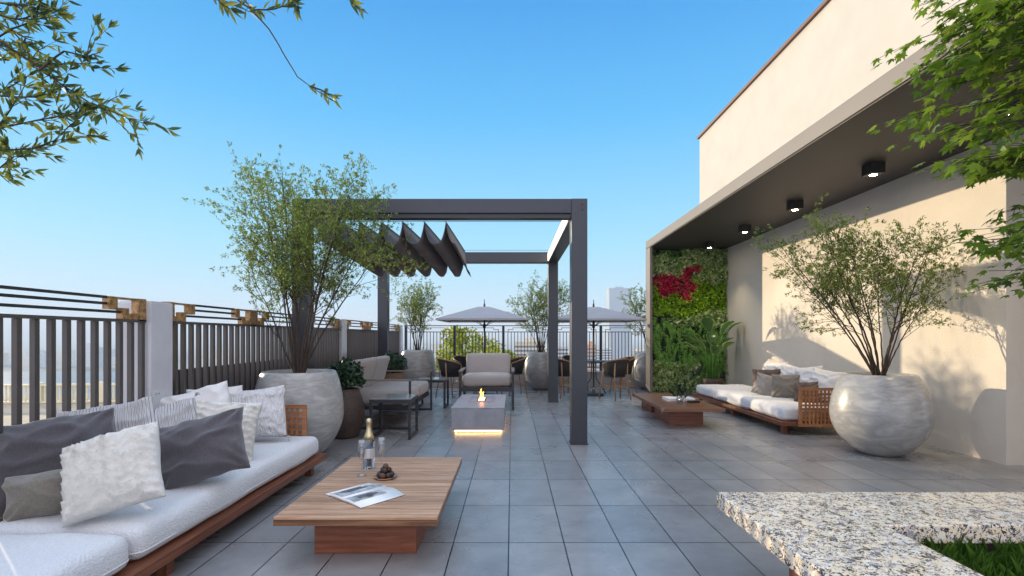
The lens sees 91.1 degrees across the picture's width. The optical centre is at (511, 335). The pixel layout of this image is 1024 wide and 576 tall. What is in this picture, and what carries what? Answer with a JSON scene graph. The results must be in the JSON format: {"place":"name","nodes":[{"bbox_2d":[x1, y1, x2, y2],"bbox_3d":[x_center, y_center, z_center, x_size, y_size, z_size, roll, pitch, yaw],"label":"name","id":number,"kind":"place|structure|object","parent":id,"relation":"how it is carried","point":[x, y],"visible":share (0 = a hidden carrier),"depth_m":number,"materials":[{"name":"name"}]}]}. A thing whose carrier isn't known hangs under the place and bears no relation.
{"place":"outdoors","nodes":[
{"label":"outdoors","id":0,"kind":"place"},
{"bbox_2d":[3,352,8,364],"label":"city building","id":1,"kind":"structure","parent":0,"point":[5,358],"depth_m":1076.17,"materials":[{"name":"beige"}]},
{"bbox_2d":[40,352,44,366],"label":"city building","id":2,"kind":"structure","parent":0,"point":[42,359],"depth_m":1000.17,"materials":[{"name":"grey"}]},
{"bbox_2d":[3,371,114,398],"bbox_3d":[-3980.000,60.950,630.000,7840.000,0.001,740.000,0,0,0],"label":"water","id":3,"kind":"structure","parent":0,"point":[7,377],"depth_m":703.95,"materials":[{"name":"liquid"}]},
{"bbox_2d":[3,399,114,519],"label":"neighbour building","id":4,"kind":"structure","parent":0,"point":[7,414],"depth_m":23.15,"materials":[{"name":"beige"}]},
{"bbox_2d":[3,382,114,403],"bbox_3d":[-24.000,2.875,25.500,18.320,1.050,0.260,0,0,-6],"label":"stone balustrade","id":5,"kind":"object","parent":4,"relation":"on","point":[42,392],"visible":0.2,"depth_m":25.55,"materials":[{"name":"beige stone"}]},
{"bbox_2d":[71,349,75,366],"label":"city building","id":6,"kind":"structure","parent":0,"point":[73,358],"depth_m":1000.82,"materials":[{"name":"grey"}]},
{"bbox_2d":[86,343,89,366],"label":"city building","id":7,"kind":"structure","parent":0,"point":[87,354],"depth_m":994.40,"materials":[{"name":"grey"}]},
{"bbox_2d":[99,346,102,366],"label":"city building","id":8,"kind":"structure","parent":0,"point":[100,356],"depth_m":1000.12,"materials":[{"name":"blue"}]},
{"bbox_2d":[111,349,114,356],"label":"city building","id":9,"kind":"structure","parent":0,"point":[112,352],"depth_m":1140.47,"materials":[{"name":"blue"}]},
{"bbox_2d":[215,350,234,365],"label":"city building","id":10,"kind":"structure","parent":0,"point":[222,357],"depth_m":984.64,"materials":[{"name":"beige"}]},
{"bbox_2d":[3,340,645,371],"bbox_3d":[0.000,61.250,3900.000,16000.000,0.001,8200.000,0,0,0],"label":"ground","id":11,"kind":"structure","parent":0,"point":[25,357],"depth_m":2675.95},
{"bbox_2d":[0,0,823,339],"label":"sky","id":12,"kind":"structure","parent":0,"point":[605,103],"materials":[{"name":"blue"}]},
{"bbox_2d":[415,342,427,349],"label":"city building","id":13,"kind":"structure","parent":0,"point":[425,345],"depth_m":1238.97,"materials":[{"name":"grey"}]},
{"bbox_2d":[431,343,441,357],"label":"city building","id":14,"kind":"structure","parent":0,"point":[438,348],"depth_m":1387.90,"materials":[{"name":"beige"}]},
{"bbox_2d":[515,338,545,356],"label":"city building","id":15,"kind":"structure","parent":0,"point":[521,347],"depth_m":390.00,"materials":[{"name":"beige"}]},
{"bbox_2d":[505,270,569,351],"bbox_3d":[0.677,-0.549,11.890,1.682,2.010,1.232,0,0,0],"label":"olive tree","id":16,"kind":"object","parent":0,"point":[536,307],"visible":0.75,"depth_m":11.72,"materials":[{"name":"green plant"}]},
{"bbox_2d":[545,343,568,358],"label":"city building","id":17,"kind":"structure","parent":0,"point":[560,351],"depth_m":420.00,"materials":[{"name":"grey"}]},
{"bbox_2d":[149,387,1023,575],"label":"terrace floor","id":18,"kind":"structure","parent":0,"point":[633,487],"depth_m":4.14,"materials":[{"name":"tile"}]},
{"bbox_2d":[0,285,145,520],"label":"slat fence","id":19,"kind":"object","parent":18,"relation":"on","point":[138,312],"visible":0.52,"depth_m":3.01,"materials":[{"name":"grey metal"}]},
{"bbox_2d":[118,301,172,407],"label":"stone pillar","id":20,"kind":"structure","parent":18,"relation":"on","point":[159,348],"depth_m":3.66,"materials":[{"name":"grey stone"}]},
{"bbox_2d":[0,404,325,575],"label":"sofa","id":21,"kind":"object","parent":18,"relation":"on","point":[157,536],"visible":0.64,"depth_m":2.55,"materials":[{"name":"white fabric"}]},
{"bbox_2d":[1,469,62,520],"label":"throw pillow","id":22,"kind":"object","parent":21,"relation":"on","point":[33,495],"visible":0.59,"depth_m":2.47,"materials":[{"name":"beige fabric"}]},
{"bbox_2d":[0,407,114,518],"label":"throw pillow","id":23,"kind":"object","parent":21,"relation":"on","point":[34,447],"visible":0.46,"depth_m":2.64,"materials":[{"name":"grey fabric"}]},
{"bbox_2d":[56,391,160,431],"bbox_3d":[-2.438,0.622,3.058,0.606,0.537,0.273,0,0,-34],"label":"throw pillow","id":24,"kind":"object","parent":21,"relation":"on","point":[138,412],"visible":0.24,"depth_m":3.08,"materials":[{"name":"white fabric"}]},
{"bbox_2d":[60,421,165,527],"bbox_3d":[-1.997,0.675,2.509,0.432,0.424,0.216,-16,-27,-19],"label":"throw pillow","id":25,"kind":"object","parent":21,"relation":"on","point":[106,473],"visible":1,"depth_m":2.45,"materials":[{"name":"beige fabric"}]},
{"bbox_2d":[154,392,200,427],"bbox_3d":[-2.244,0.669,3.196,0.631,0.590,0.300,0,0,-28],"label":"throw pillow","id":26,"kind":"object","parent":21,"relation":"on","point":[174,413],"visible":0.23,"depth_m":3.24,"materials":[{"name":"white fabric"}]},
{"bbox_2d":[159,381,230,406],"bbox_3d":[-2.358,0.609,3.779,0.487,0.445,0.204,-16,-12,-24],"label":"throw pillow","id":27,"kind":"object","parent":21,"relation":"on","point":[218,392],"visible":0.2,"depth_m":3.80,"materials":[{"name":"white fabric"}]},
{"bbox_2d":[159,406,250,489],"bbox_3d":[-1.917,0.698,3.080,0.560,0.410,0.277,-15,-24,-16],"label":"throw pillow","id":28,"kind":"object","parent":21,"relation":"on","point":[194,451],"visible":0.9,"depth_m":3.00,"materials":[{"name":"grey fabric"}]},
{"bbox_2d":[186,385,242,396],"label":"throw pillow","id":29,"kind":"object","parent":21,"relation":"on","point":[233,390],"visible":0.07,"depth_m":4.28,"materials":[{"name":"white fabric"}]},
{"bbox_2d":[195,399,262,461],"bbox_3d":[-2.094,0.685,3.608,0.482,0.463,0.212,8,-24,-22],"label":"throw pillow","id":30,"kind":"object","parent":21,"relation":"on","point":[251,412],"visible":0.31,"depth_m":3.63,"materials":[{"name":"beige fabric"}]},
{"bbox_2d":[231,382,291,440],"bbox_3d":[-2.198,0.673,4.299,0.619,0.548,0.250,0,0,-14],"label":"throw pillow","id":31,"kind":"object","parent":21,"relation":"on","point":[272,420],"visible":0.64,"depth_m":4.27,"materials":[{"name":"white fabric"}]},
{"bbox_2d":[0,0,368,186],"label":"willow tree","id":32,"kind":"object","parent":18,"relation":"on","point":[44,13],"visible":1,"depth_m":1.90,"materials":[{"name":"green plant"}]},
{"bbox_2d":[167,302,339,395],"bbox_3d":[-2.817,0.493,5.765,0.366,1.514,3.830,0,0,0],"label":"slat fence","id":33,"kind":"object","parent":18,"relation":"on","point":[240,371],"visible":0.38,"depth_m":4.85,"materials":[{"name":"grey metal"}]},
{"bbox_2d":[255,369,343,452],"bbox_3d":[-2.210,0.806,5.220,0.880,0.888,0.880,0,0,0],"label":"stone planter","id":34,"kind":"object","parent":18,"relation":"on","point":[318,392],"visible":0.69,"depth_m":4.94,"materials":[{"name":"stone"}]},
{"bbox_2d":[183,141,428,372],"bbox_3d":[-2.027,-0.760,5.236,2.153,2.411,1.950,0,0,0],"label":"olive tree","id":35,"kind":"object","parent":34,"relation":"in","point":[299,231],"visible":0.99,"depth_m":5.08,"materials":[{"name":"green plant"}]},
{"bbox_2d":[326,319,346,361],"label":"stone pillar","id":36,"kind":"structure","parent":18,"relation":"on","point":[343,341],"depth_m":7.71,"materials":[{"name":"grey stone"}]},
{"bbox_2d":[335,387,364,438],"bbox_3d":[-2.070,0.950,6.220,0.477,0.600,0.477,0,0,0],"label":"woven planter","id":37,"kind":"object","parent":18,"relation":"on","point":[353,418],"visible":0.56,"depth_m":6.07,"materials":[{"name":"wicker"}]},
{"bbox_2d":[326,356,367,389],"bbox_3d":[-2.089,0.464,6.225,0.544,0.438,0.543,0,0,-32],"label":"leafy shrub","id":38,"kind":"object","parent":37,"relation":"on","point":[350,373],"visible":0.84,"depth_m":6.12,"materials":[{"name":"green plant"}]},
{"bbox_2d":[273,457,461,552],"bbox_3d":[-0.843,1.112,3.370,0.882,0.276,1.339,0,0,0],"label":"coffee table","id":39,"kind":"object","parent":18,"relation":"on","point":[424,485],"visible":0.92,"depth_m":2.89,"materials":[{"name":"brown wood"}]},
{"bbox_2d":[357,440,365,476],"bbox_3d":[-1.050,0.852,3.510,0.062,0.245,0.062,0,0,0],"label":"champagne flute","id":40,"kind":"object","parent":39,"relation":"on","point":[362,459],"visible":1,"depth_m":3.51,"materials":[{"name":"clear glass"}]},
{"bbox_2d":[325,483,404,507],"bbox_3d":[-0.900,0.963,3.080,0.386,0.023,0.314,0,0,40],"label":"magazine","id":41,"kind":"object","parent":39,"relation":"on","point":[364,495],"visible":1,"depth_m":3.04,"materials":[{"name":"white paper"}]},
{"bbox_2d":[363,418,374,469],"bbox_3d":[-1.054,0.790,3.700,0.087,0.368,0.087,0,0,0],"label":"champagne bottle","id":42,"kind":"object","parent":39,"relation":"on","point":[369,455],"visible":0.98,"depth_m":3.67,"materials":[{"name":"clear glass"}]},
{"bbox_2d":[374,474,396,479],"bbox_3d":[-0.868,0.968,3.450,0.158,0.013,0.158,0,0,0],"label":"plate","id":43,"kind":"object","parent":39,"relation":"on","point":[385,478],"visible":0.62,"depth_m":3.42,"materials":[{"name":"gold metal"}]},
{"bbox_2d":[342,319,398,360],"bbox_3d":[-2.817,0.493,9.825,0.366,1.514,3.830,0,0,0],"label":"slat fence","id":44,"kind":"object","parent":18,"relation":"on","point":[362,343],"visible":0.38,"depth_m":9.01,"materials":[{"name":"grey metal"}]},
{"bbox_2d":[352,355,431,429],"bbox_3d":[-1.856,0.783,7.600,1.013,0.933,1.804,0,0,0],"label":"armchair","id":45,"kind":"object","parent":18,"relation":"on","point":[375,371],"visible":0.64,"depth_m":7.28,"materials":[{"name":"beige fabric"}]},
{"bbox_2d":[369,394,417,439],"bbox_3d":[-1.465,1.000,6.275,0.500,0.500,0.490,0,0,0],"label":"side table","id":46,"kind":"object","parent":18,"relation":"on","point":[381,399],"visible":0.91,"depth_m":6.13,"materials":[{"name":"grey metal"}]},
{"bbox_2d":[384,372,404,378],"bbox_3d":[-2.120,0.950,8.980,0.477,0.600,0.477,0,0,0],"label":"woven planter","id":47,"kind":"object","parent":18,"relation":"on","point":[394,375],"visible":0.19,"depth_m":8.82,"materials":[{"name":"wicker"}]},
{"bbox_2d":[384,350,407,372],"bbox_3d":[-2.131,0.458,8.975,0.572,0.449,0.559,0,0,0],"label":"leafy shrub","id":48,"kind":"object","parent":47,"relation":"on","point":[396,362],"visible":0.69,"depth_m":8.86,"materials":[{"name":"green plant"}]},
{"bbox_2d":[390,325,402,356],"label":"stone pillar","id":49,"kind":"structure","parent":18,"relation":"on","point":[400,338],"depth_m":11.74,"materials":[{"name":"grey stone"}]},
{"bbox_2d":[401,350,435,391],"bbox_3d":[-2.050,0.776,10.900,0.780,0.948,0.780,0,0,0],"label":"stone planter","id":50,"kind":"object","parent":18,"relation":"on","point":[420,359],"visible":0.46,"depth_m":10.57,"materials":[{"name":"stone"}]},
{"bbox_2d":[390,275,442,349],"bbox_3d":[-1.968,-0.465,10.874,1.271,1.700,1.252,0,0,-28],"label":"olive tree","id":51,"kind":"object","parent":50,"relation":"on","point":[416,307],"visible":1,"depth_m":10.79,"materials":[{"name":"green plant"}]},
{"bbox_2d":[416,377,448,407],"bbox_3d":[-1.400,1.000,8.920,0.500,0.500,0.490,0,0,0],"label":"side table","id":52,"kind":"object","parent":18,"relation":"on","point":[443,380],"visible":0.81,"depth_m":8.69,"materials":[{"name":"grey metal"}]},
{"bbox_2d":[292,199,587,444],"bbox_3d":[-0.832,-0.165,7.700,3.413,2.830,3.876,0,0,0],"label":"pergola","id":53,"kind":"object","parent":18,"relation":"on","point":[443,254],"visible":0.73,"depth_m":5.84,"materials":[{"name":"metal"}]},
{"bbox_2d":[435,358,462,397],"bbox_3d":[-1.259,0.842,10.094,0.510,0.819,0.561,0,0,-34],"label":"bistro chair","id":54,"kind":"object","parent":18,"relation":"on","point":[449,368],"visible":0.87,"depth_m":9.92,"materials":[{"name":"black wicker"}]},
{"bbox_2d":[451,355,479,392],"bbox_3d":[-1.051,0.842,11.085,0.561,0.819,0.510,0,0,-41],"label":"bistro chair","id":55,"kind":"object","parent":18,"relation":"on","point":[460,359],"visible":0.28,"depth_m":11.25,"materials":[{"name":"black wicker"}]},
{"bbox_2d":[451,388,505,431],"bbox_3d":[-0.440,0.997,7.180,0.690,0.505,1.430,0,0,0],"label":"fire pit","id":56,"kind":"object","parent":18,"relation":"on","point":[481,412],"visible":1,"depth_m":6.47,"materials":[{"name":"concrete"}]},
{"bbox_2d":[435,299,527,393],"bbox_3d":[-0.580,0.237,10.550,1.784,2.025,1.784,0,0,0],"label":"parasol","id":57,"kind":"object","parent":18,"relation":"on","point":[484,315],"visible":0.85,"depth_m":10.04,"materials":[{"name":"grey fabric"}]},
{"bbox_2d":[458,353,514,409],"bbox_3d":[-0.430,0.779,8.912,0.946,0.942,0.924,0,0,0],"label":"armchair","id":58,"kind":"object","parent":18,"relation":"on","point":[488,372],"visible":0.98,"depth_m":8.59,"materials":[{"name":"beige fabric"}]},
{"bbox_2d":[502,356,527,395],"bbox_3d":[0.065,0.842,10.765,0.510,0.819,0.561,0,0,-18],"label":"bistro chair","id":59,"kind":"object","parent":18,"relation":"on","point":[518,364],"visible":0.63,"depth_m":10.62,"materials":[{"name":"black wicker"}]},
{"bbox_2d":[523,351,547,389],"bbox_3d":[0.680,0.811,11.800,0.840,0.878,0.840,0,0,0],"label":"stone planter","id":60,"kind":"object","parent":18,"relation":"on","point":[536,370],"visible":0.64,"depth_m":11.47,"materials":[{"name":"stone"}]},
{"bbox_2d":[432,371,638,386],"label":"wall","id":61,"kind":"structure","parent":18,"relation":"on","point":[606,380],"depth_m":12.30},
{"bbox_2d":[404,325,644,370],"bbox_3d":[0.958,0.299,12.410,7.216,1.130,0.060,0,0,0],"label":"metal railing","id":62,"kind":"object","parent":61,"relation":"on","point":[503,342],"visible":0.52,"depth_m":12.40,"materials":[{"name":"grey metal"}]},
{"bbox_2d":[558,358,569,398],"bbox_3d":[1.049,0.842,10.256,0.510,0.819,0.561,0,0,-30],"label":"bistro chair","id":63,"kind":"object","parent":18,"relation":"on","point":[563,368],"visible":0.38,"depth_m":10.06,"materials":[{"name":"black wicker"}]},
{"bbox_2d":[562,355,588,392],"bbox_3d":[1.379,0.842,11.342,0.561,0.819,0.510,0,0,-27],"label":"bistro chair","id":64,"kind":"object","parent":18,"relation":"on","point":[566,357],"visible":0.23,"depth_m":11.41,"materials":[{"name":"black wicker"}]},
{"bbox_2d":[587,360,606,395],"bbox_3d":[1.730,0.884,10.650,0.690,0.716,0.690,0,0,0],"label":"bistro table","id":65,"kind":"object","parent":18,"relation":"on","point":[595,361],"visible":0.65,"depth_m":10.59,"materials":[{"name":"grey metal"}]},
{"bbox_2d":[558,300,646,395],"bbox_3d":[1.730,0.237,10.650,1.784,2.025,1.784,0,0,0],"label":"parasol","id":66,"kind":"object","parent":18,"relation":"on","point":[599,315],"visible":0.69,"depth_m":10.25,"materials":[{"name":"grey fabric"}]},
{"bbox_2d":[598,358,630,400],"bbox_3d":[2.071,0.842,9.978,0.562,0.819,0.510,0,0,-27],"label":"bistro chair","id":67,"kind":"object","parent":18,"relation":"on","point":[615,368],"visible":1,"depth_m":9.83,"materials":[{"name":"black wicker"}]},
{"bbox_2d":[609,356,636,392],"bbox_3d":[2.406,0.842,10.811,0.510,0.819,0.561,0,0,-13],"label":"bistro chair","id":68,"kind":"object","parent":18,"relation":"on","point":[631,362],"visible":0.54,"depth_m":10.68,"materials":[{"name":"black wicker"}]},
{"bbox_2d":[632,351,645,389],"bbox_3d":[3.240,0.811,11.820,0.840,0.878,0.840,0,0,0],"label":"stone planter","id":69,"kind":"object","parent":18,"relation":"on","point":[640,369],"visible":0.41,"depth_m":11.58,"materials":[{"name":"stone"}]},
{"bbox_2d":[616,284,645,343],"bbox_3d":[3.213,-0.460,11.857,1.555,1.831,1.065,0,0,0],"label":"olive tree","id":70,"kind":"object","parent":69,"relation":"in","point":[640,307],"visible":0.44,"depth_m":11.87,"materials":[{"name":"green plant"}]},
{"bbox_2d":[632,393,682,412],"bbox_3d":[2.550,1.137,8.520,0.800,0.225,0.960,0,0,0],"label":"table","id":71,"kind":"object","parent":18,"relation":"on","point":[648,407],"visible":0.35,"depth_m":8.65,"materials":[{"name":"brown wood"}]},
{"bbox_2d":[639,397,725,424],"bbox_3d":[2.430,1.107,7.340,0.820,0.285,1.320,0,0,0],"label":"table","id":72,"kind":"object","parent":18,"relation":"on","point":[672,412],"visible":0.88,"depth_m":7.04,"materials":[{"name":"brown wood"}]},
{"bbox_2d":[662,396,694,400],"bbox_3d":[2.500,0.944,7.550,0.400,0.040,0.300,0,0,0],"label":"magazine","id":73,"kind":"object","parent":72,"relation":"on","point":[669,398],"visible":0.79,"depth_m":7.59,"materials":[{"name":"white paper"}]},
{"bbox_2d":[668,364,703,403],"bbox_3d":[2.503,0.681,7.216,0.527,0.567,0.304,0,0,0],"label":"potted plant","id":74,"kind":"object","parent":72,"relation":"on","point":[680,391],"visible":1,"depth_m":7.22,"materials":[{"name":"green plant"}]},
{"bbox_2d":[687,400,699,402],"bbox_3d":[2.630,0.951,7.280,0.150,0.025,0.100,0,0,-11],"label":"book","id":75,"kind":"object","parent":72,"relation":"on","point":[692,401],"visible":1,"depth_m":7.24,"materials":[{"name":"black paper"}]},
{"bbox_2d":[701,377,723,384],"bbox_3d":[4.120,1.058,10.350,0.440,0.385,0.440,0,0,0],"label":"plant pot","id":76,"kind":"object","parent":18,"relation":"on","point":[708,381],"visible":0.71,"depth_m":10.18,"materials":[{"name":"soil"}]},
{"bbox_2d":[677,318,742,378],"bbox_3d":[4.062,0.275,10.309,1.230,1.275,1.131,0,0,24],"label":"bird of paradise plant","id":77,"kind":"object","parent":76,"relation":"in","point":[714,347],"visible":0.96,"depth_m":10.33,"materials":[{"name":"green plant"}]},
{"bbox_2d":[693,384,833,433],"bbox_3d":[3.935,0.950,7.870,1.070,0.600,3.160,0,0,0],"label":"daybed","id":78,"kind":"object","parent":18,"relation":"on","point":[783,412],"visible":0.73,"depth_m":6.71,"materials":[{"name":"white fabric"}]},
{"bbox_2d":[751,372,771,395],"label":"throw pillow","id":79,"kind":"object","parent":78,"relation":"on","point":[762,384],"visible":0.67,"depth_m":7.58,"materials":[{"name":"grey fabric"}]},
{"bbox_2d":[752,369,780,386],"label":"throw pillow","id":80,"kind":"object","parent":78,"relation":"on","point":[770,372],"visible":0.29,"depth_m":7.88,"materials":[{"name":"brown fabric"}]},
{"bbox_2d":[763,362,787,369],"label":"throw pillow","id":81,"kind":"object","parent":78,"relation":"on","point":[770,366],"visible":0.18,"depth_m":8.07,"materials":[{"name":"white fabric"}]},
{"bbox_2d":[771,374,799,397],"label":"throw pillow","id":82,"kind":"object","parent":78,"relation":"on","point":[782,385],"visible":0.9,"depth_m":7.25,"materials":[{"name":"beige fabric"}]},
{"bbox_2d":[780,363,798,374],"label":"throw pillow","id":83,"kind":"object","parent":78,"relation":"on","point":[787,369],"visible":0.22,"depth_m":7.67,"materials":[{"name":"white fabric"}]},
{"bbox_2d":[794,382,818,401],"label":"throw pillow","id":84,"kind":"object","parent":78,"relation":"on","point":[806,385],"visible":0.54,"depth_m":6.83,"materials":[{"name":"brown fabric"}]},
{"bbox_2d":[794,366,822,381],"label":"throw pillow","id":85,"kind":"object","parent":78,"relation":"on","point":[804,374],"visible":0.3,"depth_m":7.16,"materials":[{"name":"white fabric"}]},
{"bbox_2d":[808,368,843,400],"bbox_3d":[4.216,0.670,6.777,0.218,0.447,0.482,16,-1,-22],"label":"throw pillow","id":86,"kind":"object","parent":78,"relation":"on","point":[825,378],"visible":0.51,"depth_m":6.71,"materials":[{"name":"white fabric"}]},
{"bbox_2d":[646,0,1023,464],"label":"rooftop building","id":87,"kind":"structure","parent":18,"relation":"on","point":[811,103],"depth_m":6.33,"materials":[{"name":"beige paint"}]},
{"bbox_2d":[647,248,728,392],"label":"green wall","id":88,"kind":"structure","parent":87,"relation":"attached to","point":[688,289],"depth_m":11.16,"materials":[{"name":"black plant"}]},
{"bbox_2d":[704,241,714,247],"bbox_3d":[4.100,-1.887,10.420,0.160,0.124,0.160,0,0,0],"label":"ceiling downlight","id":89,"kind":"object","parent":87,"relation":"attached to","point":[709,244],"visible":1,"depth_m":10.34,"materials":[{"name":"black plastic"}]},
{"bbox_2d":[738,224,750,232],"bbox_3d":[4.100,-1.887,8.850,0.160,0.124,0.160,0,0,0],"label":"ceiling downlight","id":90,"kind":"object","parent":87,"relation":"attached to","point":[744,228],"visible":1,"depth_m":8.77,"materials":[{"name":"black plastic"}]},
{"bbox_2d":[787,200,803,210],"bbox_3d":[4.100,-1.887,7.280,0.160,0.124,0.160,0,0,0],"label":"ceiling downlight","id":91,"kind":"object","parent":87,"relation":"attached to","point":[795,205],"visible":1,"depth_m":7.20,"materials":[{"name":"black plastic"}]},
{"bbox_2d":[862,162,885,176],"bbox_3d":[4.100,-1.887,5.700,0.160,0.124,0.160,0,0,0],"label":"ceiling downlight","id":92,"kind":"object","parent":87,"relation":"attached to","point":[872,169],"visible":1,"depth_m":5.62,"materials":[{"name":"black plastic"}]},
{"bbox_2d":[992,98,1022,116],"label":"ceiling downlight","id":93,"kind":"object","parent":87,"relation":"attached to","point":[1015,102],"visible":0.03,"depth_m":4.06,"materials":[{"name":"black plastic"}]},
{"bbox_2d":[717,492,1023,575],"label":"granite bench","id":94,"kind":"object","parent":18,"relation":"on","point":[834,533],"visible":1,"depth_m":2.13,"materials":[{"name":"grey stone"}]},
{"bbox_2d":[829,372,934,456],"bbox_3d":[3.920,0.826,5.360,0.910,0.848,0.910,0,0,0],"label":"stone planter","id":95,"kind":"object","parent":18,"relation":"on","point":[890,414],"visible":0.99,"depth_m":5.04,"materials":[{"name":"stone"}]},
{"bbox_2d":[748,192,991,375],"bbox_3d":[3.721,-0.521,5.397,2.057,2.018,1.784,0,0,28],"label":"olive tree","id":96,"kind":"object","parent":95,"relation":"in","point":[838,275],"visible":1,"depth_m":5.21,"materials":[{"name":"green plant"}]},
{"bbox_2d":[587,341,595,370],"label":"city building","id":97,"kind":"structure","parent":0,"point":[588,369],"depth_m":444.00,"materials":[{"name":"brown"}]},
{"bbox_2d":[596,345,610,370],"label":"city building","id":98,"kind":"structure","parent":0,"point":[603,354],"depth_m":627.00,"materials":[{"name":"grey"}]},
{"bbox_2d":[606,287,630,359],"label":"city building","id":99,"kind":"structure","parent":0,"point":[613,302],"depth_m":687.00,"materials":[{"name":"grey"}]},
{"bbox_2d":[632,349,643,355],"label":"city building","id":100,"kind":"structure","parent":0,"point":[633,353],"depth_m":911.56,"materials":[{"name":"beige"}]},
{"bbox_2d":[867,0,1023,298],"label":"maple tree","id":101,"kind":"object","parent":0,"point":[1000,43],"visible":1,"depth_m":2.45,"materials":[{"name":"green plant"}]},
{"bbox_2d":[914,533,1023,575],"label":"grass","id":102,"kind":"structure","parent":0,"point":[1005,559],"depth_m":1.98,"materials":[{"name":"green plant"}]},
{"bbox_3d":[-4.000,35.800,34.500,26.600,50.900,27.600,0,0,0],"label":"podium building","id":103,"kind":"object","parent":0,"visible":0},
{"bbox_2d":[434,326,481,370],"bbox_3d":[-2.928,4.831,29.942,4.636,11.057,4.777,0,0,-19],"label":"broadleaf tree","id":104,"kind":"object","parent":103,"relation":"on","point":[450,353],"visible":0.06,"depth_m":29.66,"materials":[{"name":"green plant"}]},
{"bbox_2d":[467,334,506,352],"bbox_3d":[-1.461,5.076,35.821,4.799,10.566,5.194,0,0,39],"label":"broadleaf tree","id":105,"kind":"object","parent":103,"relation":"on","point":[492,346],"visible":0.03,"depth_m":35.32,"materials":[{"name":"green plant"}]},
{"bbox_2d":[486,347,519,358],"bbox_3d":[-0.180,5.465,27.145,3.288,9.791,3.015,0,0,0],"label":"broadleaf tree","id":106,"kind":"object","parent":103,"relation":"on","point":[507,351],"visible":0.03,"depth_m":26.98,"materials":[{"name":"green plant"}]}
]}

